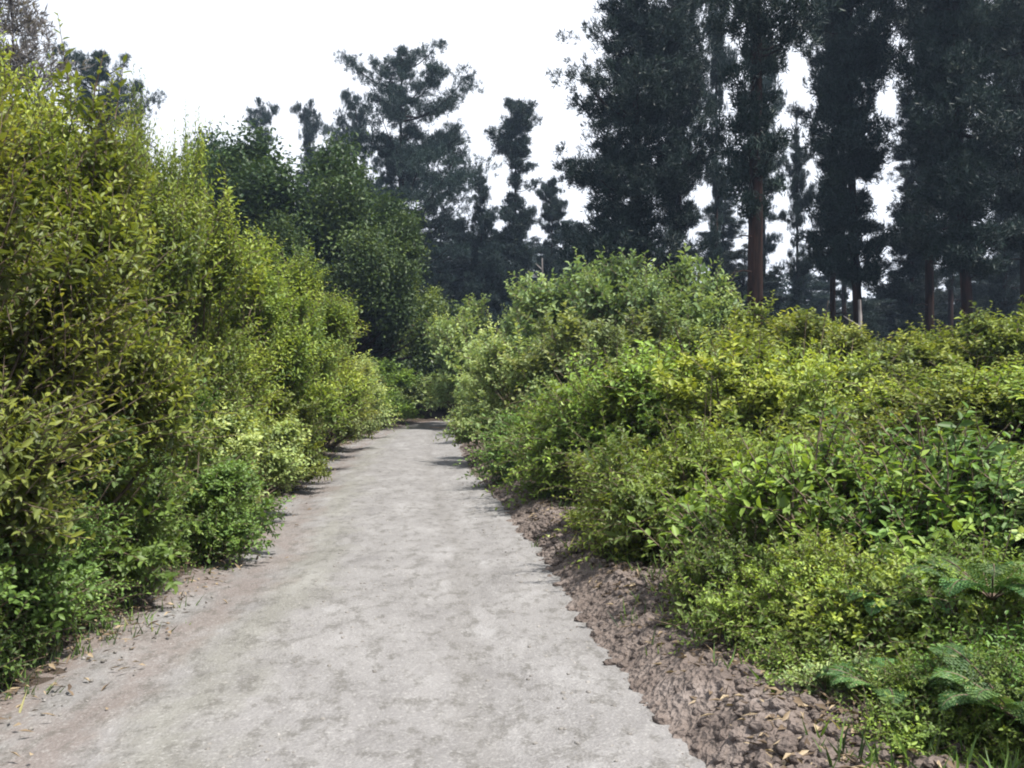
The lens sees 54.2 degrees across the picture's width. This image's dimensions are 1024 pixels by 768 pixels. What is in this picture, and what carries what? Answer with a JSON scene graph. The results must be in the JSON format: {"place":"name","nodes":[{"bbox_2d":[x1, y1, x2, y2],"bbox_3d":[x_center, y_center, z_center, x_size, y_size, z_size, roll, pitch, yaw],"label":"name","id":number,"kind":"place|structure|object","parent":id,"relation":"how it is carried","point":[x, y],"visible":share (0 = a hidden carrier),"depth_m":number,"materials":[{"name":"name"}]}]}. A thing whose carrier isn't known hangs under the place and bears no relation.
{"place":"outdoors","nodes":[
{"label":"outdoors","id":0,"kind":"place"},
{"bbox_2d":[0,417,453,693],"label":"verge","id":1,"kind":"structure","parent":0,"point":[41,680],"depth_m":7.00,"materials":[{"name":"soil"}]},
{"bbox_2d":[0,466,115,641],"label":"leafy shrub","id":2,"kind":"object","parent":1,"relation":"on","point":[43,590],"visible":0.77,"depth_m":5.74,"materials":[{"name":"green plant"}]},
{"bbox_2d":[0,12,242,530],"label":"tall shrub","id":3,"kind":"object","parent":1,"relation":"on","point":[90,200],"visible":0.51,"depth_m":7.36,"materials":[{"name":"green plant"}]},
{"bbox_2d":[92,378,295,568],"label":"leafy shrub","id":4,"kind":"object","parent":1,"relation":"on","point":[226,472],"visible":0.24,"depth_m":8.98,"materials":[{"name":"green plant"}]},
{"bbox_2d":[122,450,276,571],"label":"arching shrub","id":5,"kind":"object","parent":1,"relation":"on","point":[197,534],"visible":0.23,"depth_m":8.78,"materials":[{"name":"green plant"}]},
{"bbox_2d":[157,386,315,505],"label":"leafy shrub","id":6,"kind":"object","parent":1,"relation":"on","point":[278,461],"visible":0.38,"depth_m":11.40,"materials":[{"name":"green plant"}]},
{"bbox_2d":[0,420,705,767],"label":"path","id":7,"kind":"structure","parent":0,"point":[438,700],"depth_m":5.74,"materials":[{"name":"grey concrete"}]},
{"bbox_2d":[0,0,1019,314],"label":"sky","id":8,"kind":"structure","parent":0,"point":[218,56],"materials":[{"name":"white"}]},
{"bbox_2d":[385,408,1023,767],"bbox_3d":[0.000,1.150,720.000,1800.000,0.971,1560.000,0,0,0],"label":"ground","id":9,"kind":"structure","parent":0,"point":[440,412],"depth_m":46.94,"materials":[{"name":"soil"}]},
{"bbox_2d":[0,575,62,684],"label":"bush","id":10,"kind":"object","parent":9,"relation":"on","point":[23,638],"visible":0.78,"depth_m":5.47,"materials":[{"name":"green plant"}]},
{"bbox_2d":[0,0,95,109],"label":"pine tree","id":11,"kind":"object","parent":9,"relation":"on","point":[19,56],"visible":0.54,"depth_m":26.03,"materials":[{"name":"green plant"}]},
{"bbox_2d":[0,7,137,411],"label":"tall shrub","id":12,"kind":"object","parent":9,"relation":"on","point":[26,97],"visible":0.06,"depth_m":9.21,"materials":[{"name":"green plant"}]},
{"bbox_2d":[1,479,161,659],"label":"arching shrub","id":13,"kind":"object","parent":9,"relation":"on","point":[86,525],"visible":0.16,"depth_m":6.47,"materials":[{"name":"green plant"}]},
{"bbox_2d":[0,12,190,568],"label":"tall shrub","id":14,"kind":"object","parent":9,"relation":"on","point":[32,455],"visible":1,"depth_m":6.01,"materials":[{"name":"green plant"}]},
{"bbox_2d":[16,111,192,427],"bbox_3d":[-4.850,-0.729,11.132,2.867,4.819,2.594,0,0,6],"label":"tall shrub","id":15,"kind":"object","parent":9,"relation":"on","point":[84,140],"visible":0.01,"depth_m":10.91,"materials":[{"name":"green plant"}]},
{"bbox_2d":[9,381,202,595],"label":"leafy shrub","id":16,"kind":"object","parent":9,"relation":"on","point":[136,559],"visible":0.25,"depth_m":7.09,"materials":[{"name":"green plant"}]},
{"bbox_2d":[37,41,186,180],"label":"pine tree","id":17,"kind":"object","parent":9,"relation":"on","point":[77,57],"visible":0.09,"depth_m":54.77,"materials":[{"name":"green plant"}]},
{"bbox_2d":[111,60,221,335],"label":"tall shrub","id":18,"kind":"object","parent":9,"relation":"on","point":[189,178],"visible":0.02,"depth_m":14.39,"materials":[{"name":"green plant"}]},
{"bbox_2d":[70,103,271,468],"bbox_3d":[-4.454,-0.735,11.736,3.208,4.902,2.666,0,0,-6],"label":"tall shrub","id":19,"kind":"object","parent":9,"relation":"on","point":[174,219],"visible":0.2,"depth_m":11.54,"materials":[{"name":"green plant"}]},
{"bbox_2d":[163,122,257,239],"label":"broadleaf tree","id":20,"kind":"object","parent":9,"relation":"on","point":[212,135],"visible":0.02,"depth_m":48.31,"materials":[{"name":"green plant"}]},
{"bbox_2d":[145,164,307,459],"bbox_3d":[-4.379,-0.594,13.595,3.419,4.622,3.005,0,0,39],"label":"tall shrub","id":21,"kind":"object","parent":9,"relation":"on","point":[218,280],"visible":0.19,"depth_m":13.08,"materials":[{"name":"green plant"}]},
{"bbox_2d":[233,95,280,150],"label":"pine tree","id":22,"kind":"object","parent":9,"relation":"on","point":[265,117],"visible":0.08,"depth_m":87.67,"materials":[{"name":"green plant"}]},
{"bbox_2d":[155,115,385,280],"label":"broadleaf tree","id":23,"kind":"object","parent":9,"relation":"on","point":[237,151],"visible":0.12,"depth_m":40.87,"materials":[{"name":"green plant"}]},
{"bbox_2d":[207,222,371,448],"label":"tall shrub","id":24,"kind":"object","parent":9,"relation":"on","point":[275,309],"visible":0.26,"depth_m":15.34,"materials":[{"name":"green plant"}]},
{"bbox_2d":[245,386,339,495],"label":"leafy shrub","id":25,"kind":"object","parent":9,"relation":"on","point":[319,466],"visible":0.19,"depth_m":14.57,"materials":[{"name":"green plant"}]},
{"bbox_2d":[223,235,386,446],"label":"tall shrub","id":26,"kind":"object","parent":9,"relation":"on","point":[335,328],"visible":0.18,"depth_m":18.29,"materials":[{"name":"green plant"}]},
{"bbox_2d":[288,98,328,213],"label":"pine tree","id":27,"kind":"object","parent":9,"relation":"on","point":[309,128],"visible":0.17,"depth_m":89.38,"materials":[{"name":"green plant"}]},
{"bbox_2d":[205,127,439,390],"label":"broadleaf tree","id":28,"kind":"object","parent":9,"relation":"on","point":[336,161],"visible":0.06,"depth_m":40.02,"materials":[{"name":"green plant"}]},
{"bbox_2d":[286,263,383,452],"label":"tall shrub","id":29,"kind":"object","parent":9,"relation":"on","point":[341,361],"visible":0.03,"depth_m":21.59,"materials":[{"name":"green plant"}]},
{"bbox_2d":[314,87,383,202],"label":"pine tree","id":30,"kind":"object","parent":9,"relation":"on","point":[351,104],"visible":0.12,"depth_m":79.49,"materials":[{"name":"green plant"}]},
{"bbox_2d":[317,354,387,449],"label":"leafy shrub","id":31,"kind":"object","parent":9,"relation":"on","point":[354,432],"visible":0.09,"depth_m":23.91,"materials":[{"name":"green plant"}]},
{"bbox_2d":[248,173,475,395],"bbox_3d":[-6.013,-3.249,38.984,8.436,10.113,7.745,0,0,35],"label":"broadleaf tree","id":32,"kind":"object","parent":9,"relation":"on","point":[376,277],"visible":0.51,"depth_m":38.16,"materials":[{"name":"green plant"}]},
{"bbox_2d":[326,340,402,437],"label":"leafy shrub","id":33,"kind":"object","parent":9,"relation":"on","point":[385,393],"visible":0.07,"depth_m":29.13,"materials":[{"name":"green plant"}]},
{"bbox_2d":[350,357,425,428],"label":"leafy shrub","id":34,"kind":"object","parent":9,"relation":"on","point":[401,379],"visible":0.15,"depth_m":35.55,"materials":[{"name":"green plant"}]},
{"bbox_2d":[315,38,513,313],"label":"pine tree","id":35,"kind":"object","parent":9,"relation":"on","point":[402,156],"visible":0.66,"depth_m":66.68,"materials":[{"name":"green plant"}]},
{"bbox_2d":[391,278,448,415],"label":"broadleaf tree","id":36,"kind":"object","parent":9,"relation":"on","point":[433,295],"visible":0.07,"depth_m":44.08,"materials":[{"name":"green plant"}]},
{"bbox_2d":[393,350,466,416],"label":"leafy shrub","id":37,"kind":"object","parent":9,"relation":"on","point":[415,395],"visible":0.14,"depth_m":44.31,"materials":[{"name":"green plant"}]},
{"bbox_2d":[415,211,499,362],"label":"pine tree","id":38,"kind":"object","parent":9,"relation":"on","point":[455,290],"visible":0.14,"depth_m":72.17,"materials":[{"name":"green plant"}]},
{"bbox_2d":[416,286,531,415],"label":"leafy shrub","id":39,"kind":"object","parent":9,"relation":"on","point":[446,339],"visible":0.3,"depth_m":35.15,"materials":[{"name":"green plant"}]},
{"bbox_2d":[444,170,512,342],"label":"pine tree","id":40,"kind":"object","parent":9,"relation":"on","point":[484,225],"visible":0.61,"depth_m":69.40,"materials":[{"name":"green plant"}]},
{"bbox_2d":[444,333,531,424],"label":"leafy shrub","id":41,"kind":"object","parent":9,"relation":"on","point":[476,392],"visible":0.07,"depth_m":26.71,"materials":[{"name":"green plant"}]},
{"bbox_2d":[445,269,553,413],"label":"leafy shrub","id":42,"kind":"object","parent":9,"relation":"on","point":[459,393],"visible":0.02,"depth_m":30.86,"materials":[{"name":"green plant"}]},
{"bbox_2d":[0,431,1002,767],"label":"leaf litter","id":43,"kind":"object","parent":9,"relation":"on","point":[780,691],"visible":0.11,"depth_m":5.42,"materials":[{"name":"brown plant"}]},
{"bbox_2d":[482,94,557,333],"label":"pine tree","id":44,"kind":"object","parent":9,"relation":"on","point":[509,142],"visible":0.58,"depth_m":71.61,"materials":[{"name":"green plant"}]},
{"bbox_2d":[431,307,652,448],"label":"leafy shrub","id":45,"kind":"object","parent":9,"relation":"on","point":[490,368],"visible":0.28,"depth_m":19.55,"materials":[{"name":"green plant"}]},
{"bbox_2d":[534,175,569,288],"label":"pine tree","id":46,"kind":"object","parent":9,"relation":"on","point":[553,206],"visible":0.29,"depth_m":75.51,"materials":[{"name":"green plant"}]},
{"bbox_2d":[528,220,593,281],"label":"pine tree","id":47,"kind":"object","parent":9,"relation":"on","point":[549,249],"visible":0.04,"depth_m":79.44,"materials":[{"name":"green plant"}]},
{"bbox_2d":[489,246,685,385],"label":"leafy shrub","id":48,"kind":"object","parent":9,"relation":"on","point":[552,298],"visible":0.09,"depth_m":25.89,"materials":[{"name":"green plant"}]},
{"bbox_2d":[484,300,717,425],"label":"leafy shrub","id":49,"kind":"object","parent":9,"relation":"on","point":[572,331],"visible":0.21,"depth_m":18.32,"materials":[{"name":"green plant"}]},
{"bbox_2d":[558,431,719,535],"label":"leafy shrub","id":50,"kind":"object","parent":9,"relation":"on","point":[578,476],"visible":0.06,"depth_m":9.78,"materials":[{"name":"green plant"}]},
{"bbox_2d":[545,0,737,283],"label":"pine tree","id":51,"kind":"object","parent":9,"relation":"on","point":[645,78],"visible":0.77,"depth_m":40.91,"materials":[{"name":"green plant"}]},
{"bbox_2d":[561,242,750,350],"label":"leafy shrub","id":52,"kind":"object","parent":9,"relation":"on","point":[599,302],"visible":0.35,"depth_m":23.50,"materials":[{"name":"green plant"}]},
{"bbox_2d":[644,0,722,291],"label":"pine tree","id":53,"kind":"object","parent":9,"relation":"on","point":[690,220],"visible":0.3,"depth_m":46.80,"materials":[{"name":"green plant"}]},
{"bbox_2d":[612,284,799,374],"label":"leafy shrub","id":54,"kind":"object","parent":9,"relation":"on","point":[685,325],"visible":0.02,"depth_m":17.81,"materials":[{"name":"green plant"}]},
{"bbox_2d":[701,0,738,281],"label":"pine tree","id":55,"kind":"object","parent":9,"relation":"on","point":[728,56],"visible":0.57,"depth_m":57.65,"materials":[{"name":"green plant"}]},
{"bbox_2d":[570,319,882,461],"bbox_3d":[2.591,0.383,11.987,3.842,2.339,3.794,0,0,-13],"label":"leafy shrub","id":56,"kind":"object","parent":9,"relation":"on","point":[757,356],"visible":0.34,"depth_m":11.23,"materials":[{"name":"green plant"}]},
{"bbox_2d":[686,191,772,323],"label":"pine tree","id":57,"kind":"object","parent":9,"relation":"on","point":[730,223],"visible":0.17,"depth_m":73.96,"materials":[{"name":"green plant"}]},
{"bbox_2d":[709,243,792,326],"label":"pine tree","id":58,"kind":"object","parent":9,"relation":"on","point":[738,254],"visible":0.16,"depth_m":67.90,"materials":[{"name":"green plant"}]},
{"bbox_2d":[661,290,854,365],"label":"leafy shrub","id":59,"kind":"object","parent":9,"relation":"on","point":[750,318],"visible":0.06,"depth_m":18.58,"materials":[{"name":"green plant"}]},
{"bbox_2d":[681,0,844,323],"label":"pine tree","id":60,"kind":"object","parent":9,"relation":"on","point":[762,49],"visible":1,"depth_m":30.56,"materials":[{"name":"green plant"}]},
{"bbox_2d":[743,72,789,319],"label":"pine tree","id":61,"kind":"object","parent":9,"relation":"on","point":[768,245],"visible":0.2,"depth_m":69.56,"materials":[{"name":"green plant"}]},
{"bbox_2d":[633,304,923,462],"bbox_3d":[3.211,0.258,11.591,3.616,2.438,3.979,0,0,35],"label":"arching shrub","id":62,"kind":"object","parent":9,"relation":"on","point":[810,381],"visible":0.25,"depth_m":10.90,"materials":[{"name":"green plant"}]},
{"bbox_2d":[778,108,816,316],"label":"pine tree","id":63,"kind":"object","parent":9,"relation":"on","point":[797,173],"visible":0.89,"depth_m":61.72,"materials":[{"name":"green plant"}]},
{"bbox_2d":[779,271,838,324],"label":"pine tree","id":64,"kind":"object","parent":9,"relation":"on","point":[812,299],"visible":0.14,"depth_m":82.30,"materials":[{"name":"green plant"}]},
{"bbox_2d":[711,307,926,414],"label":"leafy shrub","id":65,"kind":"object","parent":9,"relation":"on","point":[795,332],"visible":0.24,"depth_m":16.34,"materials":[{"name":"green plant"}]},
{"bbox_2d":[627,399,1022,603],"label":"bush","id":66,"kind":"object","parent":9,"relation":"on","point":[778,499],"visible":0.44,"depth_m":6.16,"materials":[{"name":"green plant"}]},
{"bbox_2d":[784,7,868,322],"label":"pine tree","id":67,"kind":"object","parent":9,"relation":"on","point":[812,61],"visible":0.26,"depth_m":46.05,"materials":[{"name":"green plant"}]},
{"bbox_2d":[751,358,923,473],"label":"leafy shrub","id":68,"kind":"object","parent":9,"relation":"on","point":[854,372],"visible":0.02,"depth_m":10.95,"materials":[{"name":"green plant"}]},
{"bbox_2d":[783,0,917,336],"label":"pine tree","id":69,"kind":"object","parent":9,"relation":"on","point":[854,64],"visible":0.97,"depth_m":37.59,"materials":[{"name":"green plant"}]},
{"bbox_2d":[814,297,898,344],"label":"pine tree","id":70,"kind":"object","parent":9,"relation":"on","point":[874,327],"visible":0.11,"depth_m":66.02,"materials":[{"name":"green plant"}]},
{"bbox_2d":[750,401,1023,575],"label":"bush","id":71,"kind":"object","parent":9,"relation":"on","point":[865,524],"visible":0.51,"depth_m":6.06,"materials":[{"name":"green plant"}]},
{"bbox_2d":[850,271,924,343],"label":"pine tree","id":72,"kind":"object","parent":9,"relation":"on","point":[886,308],"visible":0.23,"depth_m":73.43,"materials":[{"name":"green plant"}]},
{"bbox_2d":[862,86,951,342],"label":"pine tree","id":73,"kind":"object","parent":9,"relation":"on","point":[907,290],"visible":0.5,"depth_m":56.71,"materials":[{"name":"green plant"}]},
{"bbox_2d":[797,356,1023,474],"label":"arching shrub","id":74,"kind":"object","parent":9,"relation":"on","point":[949,415],"visible":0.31,"depth_m":9.41,"materials":[{"name":"green plant"}]},
{"bbox_2d":[869,0,956,335],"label":"pine tree","id":75,"kind":"object","parent":9,"relation":"on","point":[912,243],"visible":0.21,"depth_m":41.80,"materials":[{"name":"green plant"}]},
{"bbox_2d":[849,350,1023,459],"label":"leafy shrub","id":76,"kind":"object","parent":9,"relation":"on","point":[1017,391],"visible":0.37,"depth_m":9.49,"materials":[{"name":"green plant"}]},
{"bbox_2d":[856,320,1023,404],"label":"leafy shrub","id":77,"kind":"object","parent":9,"relation":"on","point":[941,352],"visible":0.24,"depth_m":14.28,"materials":[{"name":"green plant"}]},
{"bbox_2d":[876,295,1023,403],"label":"leafy shrub","id":78,"kind":"object","parent":9,"relation":"on","point":[997,335],"visible":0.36,"depth_m":14.31,"materials":[{"name":"green plant"}]},
{"bbox_2d":[878,0,1023,336],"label":"pine tree","id":79,"kind":"object","parent":9,"relation":"on","point":[954,48],"visible":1,"depth_m":34.28,"materials":[{"name":"green plant"}]},
{"bbox_2d":[933,84,975,341],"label":"pine tree","id":80,"kind":"object","parent":9,"relation":"on","point":[950,285],"visible":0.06,"depth_m":59.89,"materials":[{"name":"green plant"}]},
{"bbox_2d":[887,431,1023,600],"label":"leafy shrub","id":81,"kind":"object","parent":9,"relation":"on","point":[1019,523],"visible":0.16,"depth_m":5.85,"materials":[{"name":"green plant"}]},
{"bbox_2d":[920,272,999,339],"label":"pine tree","id":82,"kind":"object","parent":9,"relation":"on","point":[979,300],"visible":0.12,"depth_m":64.77,"materials":[{"name":"green plant"}]},
{"bbox_2d":[974,38,1019,319],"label":"pine tree","id":83,"kind":"object","parent":9,"relation":"on","point":[1004,293],"visible":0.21,"depth_m":55.45,"materials":[{"name":"green plant"}]},
{"bbox_2d":[978,0,1023,317],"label":"pine tree","id":84,"kind":"object","parent":9,"relation":"on","point":[1011,200],"visible":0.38,"depth_m":36.63,"materials":[{"name":"green plant"}]},
{"bbox_2d":[454,434,991,767],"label":"dirt bank","id":85,"kind":"structure","parent":0,"point":[677,707],"depth_m":5.19,"materials":[{"name":"soil"}]},
{"bbox_2d":[0,426,1023,767],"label":"grass","id":86,"kind":"structure","parent":85,"relation":"on","point":[838,750],"depth_m":5.40,"materials":[{"name":"green plant"}]},
{"bbox_2d":[453,381,570,488],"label":"arching shrub","id":87,"kind":"object","parent":85,"relation":"on","point":[493,457],"visible":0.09,"depth_m":15.12,"materials":[{"name":"green plant"}]},
{"bbox_2d":[473,329,709,509],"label":"arching shrub","id":88,"kind":"object","parent":85,"relation":"on","point":[558,396],"visible":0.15,"depth_m":12.27,"materials":[{"name":"green plant"}]},
{"bbox_2d":[494,328,753,509],"bbox_3d":[1.839,0.547,12.644,3.709,2.356,3.904,0,0,45],"label":"arching shrub","id":89,"kind":"object","parent":85,"relation":"on","point":[625,388],"visible":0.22,"depth_m":11.74,"materials":[{"name":"green plant"}]},
{"bbox_2d":[537,375,797,570],"bbox_3d":[1.429,0.805,8.199,2.410,1.796,2.653,0,0,-8],"label":"arching shrub","id":90,"kind":"object","parent":85,"relation":"on","point":[644,500],"visible":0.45,"depth_m":7.83,"materials":[{"name":"green plant"}]},
{"bbox_2d":[542,405,879,564],"bbox_3d":[1.777,0.938,8.351,2.684,1.520,2.550,0,0,30],"label":"arching shrub","id":91,"kind":"object","parent":85,"relation":"on","point":[712,464],"visible":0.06,"depth_m":8.13,"materials":[{"name":"green plant"}]},
{"bbox_2d":[458,441,986,767],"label":"soil clods","id":92,"kind":"object","parent":85,"relation":"on","point":[786,743],"visible":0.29,"depth_m":4.65,"materials":[{"name":"brown soil"}]},
{"bbox_2d":[648,505,843,650],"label":"bush","id":93,"kind":"object","parent":85,"relation":"on","point":[699,575],"visible":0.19,"depth_m":5.81,"materials":[{"name":"green plant"}]},
{"bbox_2d":[662,503,892,660],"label":"arching shrub","id":94,"kind":"object","parent":85,"relation":"on","point":[753,592],"visible":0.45,"depth_m":5.32,"materials":[{"name":"green plant"}]},
{"bbox_2d":[735,615,867,694],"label":"bush","id":95,"kind":"object","parent":85,"relation":"on","point":[783,658],"visible":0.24,"depth_m":4.80,"materials":[{"name":"green plant"}]},
{"bbox_2d":[764,640,931,723],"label":"bush","id":96,"kind":"object","parent":85,"relation":"on","point":[804,680],"visible":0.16,"depth_m":4.45,"materials":[{"name":"green plant"}]},
{"bbox_2d":[729,519,1022,663],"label":"arching shrub","id":97,"kind":"object","parent":85,"relation":"on","point":[883,578],"visible":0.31,"depth_m":4.99,"materials":[{"name":"green plant"}]},
{"bbox_2d":[815,657,949,707],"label":"fern","id":98,"kind":"object","parent":85,"relation":"on","point":[850,681],"visible":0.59,"depth_m":4.34,"materials":[{"name":"green plant"}]},
{"bbox_2d":[845,566,975,615],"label":"fern","id":99,"kind":"object","parent":85,"relation":"on","point":[871,611],"visible":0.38,"depth_m":4.86,"materials":[{"name":"green plant"}]},
{"bbox_2d":[802,500,1023,663],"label":"arching shrub","id":100,"kind":"object","parent":85,"relation":"on","point":[922,584],"visible":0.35,"depth_m":4.73,"materials":[{"name":"green plant"}]},
{"bbox_2d":[816,672,1023,767],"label":"bush","id":101,"kind":"object","parent":85,"relation":"on","point":[887,719],"visible":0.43,"depth_m":3.98,"materials":[{"name":"green plant"}]},
{"bbox_2d":[824,624,1023,767],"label":"arching shrub","id":102,"kind":"object","parent":85,"relation":"on","point":[904,673],"visible":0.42,"depth_m":4.04,"materials":[{"name":"green plant"}]},
{"bbox_2d":[868,605,1023,758],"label":"bush","id":103,"kind":"object","parent":85,"relation":"on","point":[1004,642],"visible":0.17,"depth_m":4.28,"materials":[{"name":"green plant"}]},
{"bbox_2d":[900,555,1023,600],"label":"fern","id":104,"kind":"object","parent":85,"relation":"on","point":[996,585],"visible":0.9,"depth_m":4.63,"materials":[{"name":"green plant"}]},
{"bbox_2d":[927,643,1023,723],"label":"fern","id":105,"kind":"object","parent":85,"relation":"on","point":[978,694],"visible":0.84,"depth_m":3.99,"materials":[{"name":"green plant"}]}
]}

